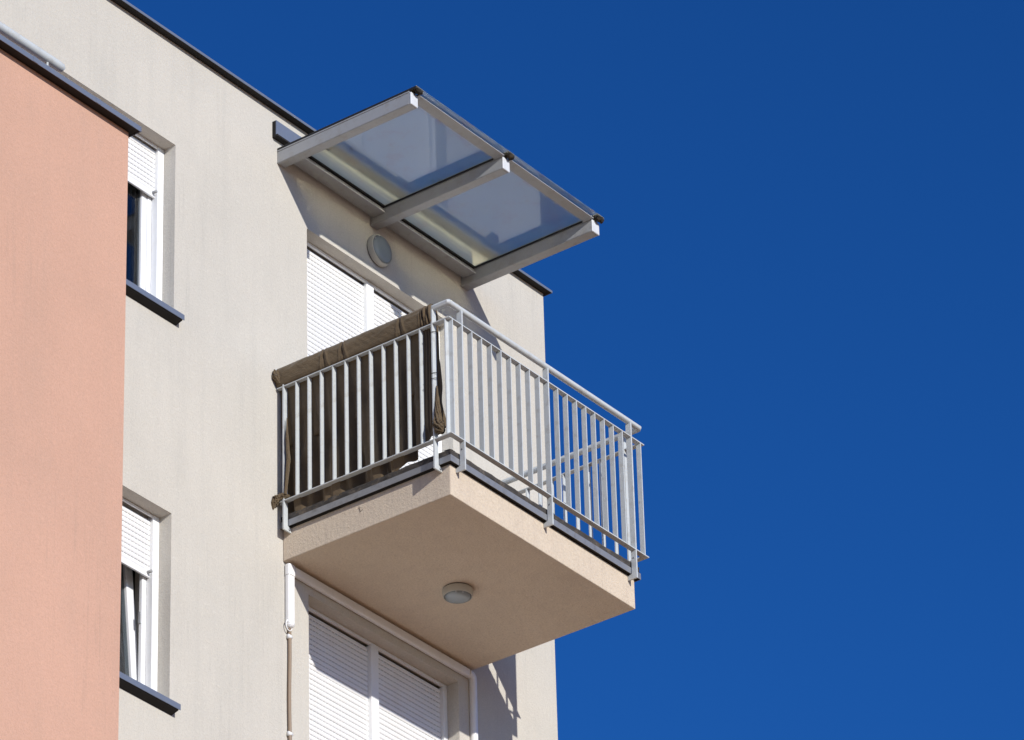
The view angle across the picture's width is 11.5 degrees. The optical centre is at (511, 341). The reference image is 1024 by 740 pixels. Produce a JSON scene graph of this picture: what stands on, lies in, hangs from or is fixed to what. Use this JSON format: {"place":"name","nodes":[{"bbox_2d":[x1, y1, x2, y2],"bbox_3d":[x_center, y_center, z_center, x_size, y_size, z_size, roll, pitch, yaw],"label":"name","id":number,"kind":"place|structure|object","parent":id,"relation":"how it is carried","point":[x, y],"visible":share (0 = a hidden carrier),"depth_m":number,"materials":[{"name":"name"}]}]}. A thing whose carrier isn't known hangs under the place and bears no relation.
{"place":"outdoors","nodes":[
{"label":"outdoors","id":0,"kind":"place"},
{"bbox_2d":[126,0,1023,739],"label":"sky","id":1,"kind":"structure","parent":0,"point":[801,282],"materials":[{"name":"blue"}]},
{"label":"ground","id":2,"kind":"structure","parent":0,"visible":0},
{"bbox_2d":[0,34,141,739],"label":"apartment wing","id":3,"kind":"structure","parent":2,"relation":"on","point":[63,185],"depth_m":29.70,"materials":[{"name":"pink paint"}]},
{"bbox_2d":[0,22,64,71],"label":"terrace handrail","id":4,"kind":"object","parent":3,"relation":"on","point":[27,45],"visible":0.98,"depth_m":30.82,"materials":[{"name":"white metal"}]},
{"bbox_2d":[0,0,557,739],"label":"apartment building","id":5,"kind":"structure","parent":2,"relation":"on","point":[250,266],"depth_m":33.72,"materials":[{"name":"beige paint"}]},
{"bbox_2d":[119,497,158,690],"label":"window","id":6,"kind":"structure","parent":5,"relation":"in","point":[143,668],"depth_m":32.17,"materials":[{"name":"white plastic"}]},
{"bbox_2d":[126,134,163,300],"bbox_3d":[-3.506,-1.399,32.451,0.335,1.545,4.089,-21,-36,29],"label":"window","id":7,"kind":"structure","parent":5,"relation":"in","point":[144,253],"depth_m":33.68,"materials":[{"name":"white plastic"}]},
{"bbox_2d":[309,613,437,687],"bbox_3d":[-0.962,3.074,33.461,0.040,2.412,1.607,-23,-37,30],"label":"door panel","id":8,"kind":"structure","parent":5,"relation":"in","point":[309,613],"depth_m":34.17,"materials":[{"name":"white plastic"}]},
{"bbox_2d":[367,234,391,266],"bbox_3d":[-0.915,-0.636,35.539,0.066,0.238,0.238,-23,-37,30],"label":"wall lamp","id":9,"kind":"object","parent":5,"relation":"attached to","point":[379,250],"visible":1,"depth_m":35.49,"materials":[{"name":"plastic"}]},
{"bbox_2d":[285,563,477,739],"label":"cable duct","id":10,"kind":"object","parent":5,"relation":"attached to","point":[292,572],"visible":1,"depth_m":33.93,"materials":[{"name":"white plastic"}]},
{"bbox_2d":[286,628,292,739],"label":"cable","id":11,"kind":"object","parent":10,"relation":"hanging from","point":[289,637],"depth_m":32.88,"materials":[{"name":"white plastic"}]},
{"bbox_2d":[277,85,603,290],"bbox_3d":[-0.474,-1.047,35.359,1.225,0.144,2.149,-23,-37,30],"label":"glass canopy","id":12,"kind":"object","parent":5,"relation":"attached to","point":[472,206],"visible":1,"depth_m":35.36,"materials":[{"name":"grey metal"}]},
{"bbox_2d":[280,449,640,669],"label":"balcony","id":13,"kind":"structure","parent":5,"relation":"attached to","point":[404,547],"depth_m":33.45,"materials":[{"name":"paint"}]},
{"bbox_2d":[442,582,472,603],"bbox_3d":[-0.358,1.675,33.697,0.206,0.074,0.206,-23,-37,30],"label":"ceiling lamp","id":14,"kind":"object","parent":13,"relation":"attached to","point":[457,593],"visible":1,"depth_m":33.64,"materials":[{"name":"plastic"}]},
{"bbox_2d":[275,299,648,580],"bbox_3d":[-0.326,0.910,34.075,1.465,1.253,2.197,-23,-37,30],"label":"balcony railing","id":15,"kind":"object","parent":13,"relation":"on","point":[625,440],"visible":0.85,"depth_m":33.57,"materials":[{"name":"white metal"}]},
{"bbox_2d":[271,303,445,513],"bbox_3d":[-0.991,0.526,33.365,1.430,1.303,0.185,-23,-37,30],"label":"canvas screen","id":16,"kind":"object","parent":15,"relation":"hanging from","point":[354,346],"visible":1,"depth_m":33.43,"materials":[{"name":"fabric"}]}
]}

